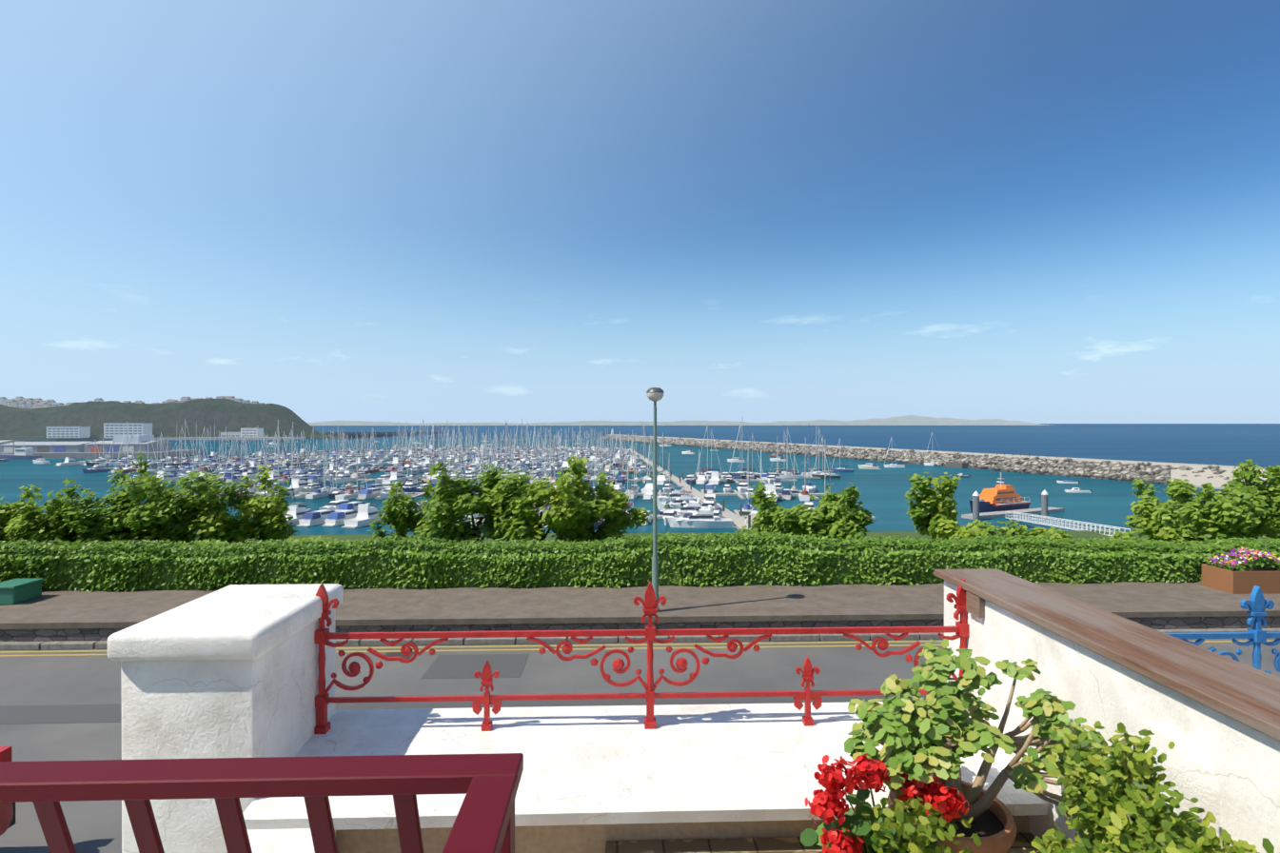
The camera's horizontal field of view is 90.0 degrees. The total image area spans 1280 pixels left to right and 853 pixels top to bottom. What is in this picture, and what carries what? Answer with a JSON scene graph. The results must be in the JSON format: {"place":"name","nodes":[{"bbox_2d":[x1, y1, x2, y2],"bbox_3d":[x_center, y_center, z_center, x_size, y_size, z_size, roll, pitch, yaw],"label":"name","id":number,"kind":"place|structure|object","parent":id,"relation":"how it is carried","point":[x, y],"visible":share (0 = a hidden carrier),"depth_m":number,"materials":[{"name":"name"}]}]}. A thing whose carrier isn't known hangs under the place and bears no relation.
{"place":"outdoors","nodes":[
{"label":"outdoors","id":0,"kind":"place"},
{"bbox_2d":[0,434,202,459],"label":"buildings","id":1,"kind":"structure","parent":0,"point":[13,449],"depth_m":376.89,"materials":[{"name":"paint"}]},
{"bbox_2d":[0,395,264,437],"bbox_3d":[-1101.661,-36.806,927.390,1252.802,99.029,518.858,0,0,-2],"label":"buildings","id":2,"kind":"structure","parent":0,"point":[110,429],"depth_m":786.77,"materials":[{"name":"white"}]},
{"bbox_2d":[104,436,305,439],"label":"quay","id":3,"kind":"structure","parent":0,"point":[235,438],"depth_m":771.22,"materials":[{"name":"grey concrete"}]},
{"bbox_2d":[0,398,458,440],"bbox_3d":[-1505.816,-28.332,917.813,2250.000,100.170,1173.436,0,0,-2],"label":"headland terrain","id":4,"kind":"structure","parent":0,"point":[22,423],"depth_m":795.80,"materials":[{"name":"green plant"}]},
{"bbox_2d":[0,423,1279,534],"bbox_3d":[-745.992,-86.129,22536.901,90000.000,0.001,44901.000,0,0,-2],"label":"sea water","id":5,"kind":"structure","parent":0,"point":[883,490],"depth_m":389.50,"materials":[{"name":"blue liquid"}]},
{"bbox_2d":[79,445,875,531],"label":"marina pontoons","id":6,"kind":"object","parent":5,"relation":"on","point":[738,519],"visible":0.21,"depth_m":189.36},
{"bbox_2d":[0,417,1200,529],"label":"moored boats","id":7,"kind":"object","parent":5,"relation":"on","point":[673,504],"visible":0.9,"depth_m":233.47,"materials":[{"name":"paint"}]},
{"bbox_2d":[600,433,1265,483],"bbox_3d":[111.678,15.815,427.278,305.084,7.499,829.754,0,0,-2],"label":"breakwater","id":8,"kind":"object","parent":5,"relation":"in","point":[1071,470],"visible":0.56,"depth_m":282.91,"materials":[{"name":"grey stone"}]},
{"bbox_2d":[600,433,1270,484],"bbox_3d":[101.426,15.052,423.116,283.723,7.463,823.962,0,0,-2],"label":"breakwater boulders","id":9,"kind":"object","parent":8,"relation":"on","point":[1116,476],"visible":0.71,"depth_m":283.73,"materials":[{"name":"grey stone"}]},
{"bbox_2d":[945,461,968,468],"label":"concrete block","id":10,"kind":"structure","parent":8,"relation":"on","point":[955,464],"depth_m":288.08,"materials":[{"name":"grey concrete"}]},
{"bbox_2d":[1170,464,1271,489],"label":"breakwater slipway","id":11,"kind":"structure","parent":8,"relation":"on","point":[1202,479],"depth_m":204.79,"materials":[{"name":"beige concrete"}]},
{"bbox_2d":[939,489,1048,520],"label":"mooring posts","id":12,"kind":"object","parent":5,"relation":"in","point":[975,503],"visible":0.6,"depth_m":133.35,"materials":[{"name":"grey metal"}]},
{"bbox_2d":[969,472,1031,511],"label":"lifeboat","id":13,"kind":"object","parent":5,"relation":"on","point":[1000,497],"visible":0.88,"depth_m":146.15,"materials":[{"name":"paint"}]},
{"bbox_2d":[961,506,1064,519],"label":"floating dock","id":14,"kind":"object","parent":5,"relation":"on","point":[999,514],"visible":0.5,"depth_m":139.13,"materials":[{"name":"grey concrete"}]},
{"bbox_2d":[0,637,1279,852],"bbox_3d":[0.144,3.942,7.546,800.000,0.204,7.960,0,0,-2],"label":"road","id":15,"kind":"structure","parent":0,"point":[93,826],"depth_m":9.66,"materials":[{"name":"grey asphalt"}]},
{"bbox_2d":[0,746,15,835],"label":"railing","id":16,"kind":"object","parent":15,"relation":"on","point":[7,815],"visible":0.64,"depth_m":5.64,"materials":[{"name":"red metal"}]},
{"bbox_2d":[385,651,413,658],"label":"road iron covers","id":17,"kind":"object","parent":15,"relation":"on","point":[393,654],"visible":0.06,"depth_m":10.68,"materials":[{"name":"grey metal"}]},
{"bbox_2d":[0,653,925,724],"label":"road patches","id":18,"kind":"object","parent":15,"relation":"on","point":[464,666],"visible":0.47,"depth_m":8.87,"materials":[{"name":"grey asphalt"}]},
{"bbox_2d":[0,639,1274,656],"bbox_3d":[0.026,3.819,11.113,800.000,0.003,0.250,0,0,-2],"label":"yellow road lines","id":19,"kind":"object","parent":15,"relation":"on","point":[550,645],"visible":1,"depth_m":11.09,"materials":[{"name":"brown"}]},
{"bbox_2d":[0,628,1279,649],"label":"yellow road line","id":20,"kind":"object","parent":15,"relation":"on","point":[48,645],"visible":0.52,"depth_m":11.27,"materials":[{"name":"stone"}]},
{"bbox_2d":[0,580,1279,629],"bbox_3d":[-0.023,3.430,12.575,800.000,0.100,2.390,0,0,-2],"label":"pavement","id":21,"kind":"structure","parent":0,"point":[401,605],"depth_m":12.19,"materials":[{"name":"grey asphalt"}]},
{"bbox_2d":[0,577,44,604],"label":"grit bin","id":22,"kind":"object","parent":21,"relation":"on","point":[14,591],"visible":0.98,"depth_m":12.32,"materials":[{"name":"green plastic"}]},
{"bbox_2d":[0,530,1279,568],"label":"hedge leaves","id":23,"kind":"object","parent":21,"relation":"on","point":[1210,545],"visible":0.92,"depth_m":13.89,"materials":[{"name":"green plant"}]},
{"bbox_2d":[0,537,1279,591],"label":"hedge","id":24,"kind":"object","parent":21,"relation":"on","point":[760,561],"visible":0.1,"depth_m":13.49,"materials":[{"name":"green plant"}]},
{"bbox_2d":[646,387,664,611],"bbox_3d":[0.276,1.334,11.700,0.330,4.100,0.325,0,0,-2],"label":"street lamp","id":25,"kind":"object","parent":21,"relation":"on","point":[655,395],"visible":0.92,"depth_m":11.67,"materials":[{"name":"grey metal"}]},
{"bbox_2d":[1201,563,1279,593],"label":"planter box","id":26,"kind":"object","parent":21,"relation":"on","point":[1267,580],"visible":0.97,"depth_m":12.95,"materials":[{"name":"brown wood"}]},
{"bbox_2d":[1206,546,1279,568],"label":"flowers","id":27,"kind":"object","parent":26,"relation":"on","point":[1232,561],"visible":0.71,"depth_m":13.23,"materials":[{"name":"plant"}]},
{"bbox_2d":[1206,548,1279,571],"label":"foliage","id":28,"kind":"object","parent":26,"relation":"in","point":[1262,561],"depth_m":13.14,"materials":[{"name":"plant"}]},
{"bbox_2d":[0,0,1279,423],"label":"sky","id":29,"kind":"structure","parent":0,"point":[1035,211],"materials":[{"name":"blue"}]},
{"bbox_2d":[10,530,1279,544],"bbox_3d":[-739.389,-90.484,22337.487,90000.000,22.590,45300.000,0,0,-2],"label":"terrain","id":30,"kind":"structure","parent":0,"point":[1084,534],"depth_m":98.25,"materials":[{"name":"green plant"}]},
{"bbox_2d":[120,608,335,852],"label":"gate pillar","id":31,"kind":"structure","parent":30,"relation":"on","point":[263,705],"depth_m":2.72,"materials":[{"name":"white paint"}]},
{"bbox_2d":[107,583,343,661],"bbox_3d":[-1.931,0.924,3.100,0.630,0.120,0.860,0,0,-2],"label":"pillar cap","id":32,"kind":"object","parent":31,"relation":"on","point":[242,621],"visible":0.96,"depth_m":2.82,"materials":[{"name":"white paint"}]},
{"bbox_2d":[246,827,335,852],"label":"stair flank wall","id":33,"kind":"structure","parent":30,"relation":"on","point":[283,840],"depth_m":2.59,"materials":[{"name":"white paint"}]},
{"bbox_2d":[0,453,1279,545],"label":"trees","id":34,"kind":"object","parent":30,"relation":"on","point":[615,516],"visible":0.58,"depth_m":21.70,"materials":[{"name":"green plant"}]},
{"bbox_2d":[0,615,1279,641],"bbox_3d":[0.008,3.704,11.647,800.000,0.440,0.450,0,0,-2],"label":"curb","id":35,"kind":"structure","parent":30,"relation":"on","point":[105,634],"depth_m":11.42,"materials":[{"name":"grey concrete"}]},
{"bbox_2d":[0,451,1279,546],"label":"shrubs","id":36,"kind":"object","parent":30,"relation":"on","point":[199,488],"visible":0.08,"depth_m":21.35,"materials":[{"name":"plant"}]},
{"bbox_2d":[335,815,1029,852],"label":"front wall","id":37,"kind":"structure","parent":30,"relation":"on","point":[567,838],"depth_m":2.81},
{"bbox_2d":[242,701,1050,829],"bbox_3d":[0.190,1.614,3.139,3.700,0.100,0.910,0,0,-2],"label":"terrace ledge","id":38,"kind":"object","parent":37,"relation":"on","point":[606,764],"depth_m":3.03,"materials":[{"name":"white paint"}]},
{"bbox_2d":[314,578,969,733],"bbox_3d":[0.040,1.187,3.337,3.514,0.757,0.060,0,0,-2],"label":"red railing","id":39,"kind":"object","parent":38,"relation":"on","point":[324,636],"visible":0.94,"depth_m":3.32,"materials":[{"name":"metal"}]},
{"bbox_2d":[605,831,1041,852],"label":"patio floor","id":40,"kind":"structure","parent":30,"relation":"on","point":[1022,842],"depth_m":2.77,"materials":[{"name":"tile"}]},
{"bbox_2d":[800,752,969,852],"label":"geranium","id":41,"kind":"object","parent":40,"relation":"on","point":[826,804],"depth_m":2.20,"materials":[{"name":"red plant"}]},
{"bbox_2d":[860,787,981,852],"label":"plant leaves","id":42,"kind":"object","parent":40,"relation":"on","point":[905,827],"visible":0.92,"depth_m":2.13,"materials":[{"name":"green plant"}]},
{"bbox_2d":[887,777,1016,852],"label":"flower pot","id":43,"kind":"object","parent":40,"relation":"on","point":[994,827],"visible":0.35,"depth_m":2.38,"materials":[{"name":"brown ceramic"}]},
{"bbox_2d":[844,638,1111,823],"bbox_3d":[1.279,1.193,2.518,1.005,0.679,0.748,0,0,-2],"label":"potted plant","id":44,"kind":"object","parent":43,"relation":"in","point":[935,716],"depth_m":2.37,"materials":[{"name":"green plant"}]},
{"bbox_2d":[1029,720,1274,852],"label":"shrub","id":45,"kind":"object","parent":40,"relation":"on","point":[1158,822],"depth_m":1.85,"materials":[{"name":"green plant"}]},
{"bbox_2d":[1005,511,1130,535],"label":"gangway","id":46,"kind":"object","parent":30,"relation":"on","point":[1077,524],"visible":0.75,"depth_m":110.15,"materials":[{"name":"white metal"}]},
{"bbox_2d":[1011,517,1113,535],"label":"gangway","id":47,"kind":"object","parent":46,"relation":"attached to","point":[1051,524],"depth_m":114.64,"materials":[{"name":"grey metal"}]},
{"bbox_2d":[944,579,1279,852],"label":"party wall","id":48,"kind":"structure","parent":30,"relation":"on","point":[1224,769],"depth_m":2.25,"materials":[{"name":"white paint"}]},
{"bbox_2d":[965,590,984,617],"bbox_3d":[1.720,0.911,3.281,0.029,0.106,0.120,0,0,-2],"label":"party wall board bracket","id":49,"kind":"object","parent":48,"relation":"attached to","point":[974,604],"visible":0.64,"depth_m":3.26,"materials":[{"name":"brown wood"}]},
{"bbox_2d":[934,568,1279,741],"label":"wall coping","id":50,"kind":"object","parent":48,"relation":"on","point":[1242,693],"visible":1,"depth_m":2.37,"materials":[{"name":"brown wood"}]},
{"bbox_3d":[5.766,2.863,0.178,7.250,2.030,6.150,0,0,-2],"label":"neighbouring building","id":51,"kind":"object","parent":30,"relation":"on","visible":0},
{"bbox_2d":[1164,585,1279,673],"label":"blue railing","id":52,"kind":"object","parent":51,"relation":"on","point":[1256,604],"visible":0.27,"depth_m":3.43,"materials":[{"name":"metal"}]},
{"bbox_3d":[-1.504,2.774,-1.009,2.540,2.220,4.260,0,0,-2],"label":"door landing","id":53,"kind":"object","parent":30,"relation":"on","visible":0},
{"bbox_2d":[0,752,523,852],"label":"maroon railing","id":54,"kind":"object","parent":53,"relation":"on","point":[487,784],"visible":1,"depth_m":1.18,"materials":[{"name":"red metal"}]},
{"bbox_2d":[307,414,1049,425],"bbox_3d":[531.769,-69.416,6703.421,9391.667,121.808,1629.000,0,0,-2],"label":"distant hills","id":55,"kind":"structure","parent":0,"point":[911,420],"depth_m":6626.23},
{"bbox_3d":[-0.211,4.262,18.271,80.000,2.355,7.300,0,0,-2],"label":"slope scrub","id":56,"kind":"object","parent":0,"visible":0},
{"bbox_2d":[181,533,844,547],"bbox_3d":[-0.186,4.021,17.799,72.198,2.525,6.486,0,0,-2],"label":"slope scrub","id":57,"kind":"object","parent":56,"relation":"on","point":[311,539],"depth_m":16.93,"materials":[{"name":"green plant"}]}
]}

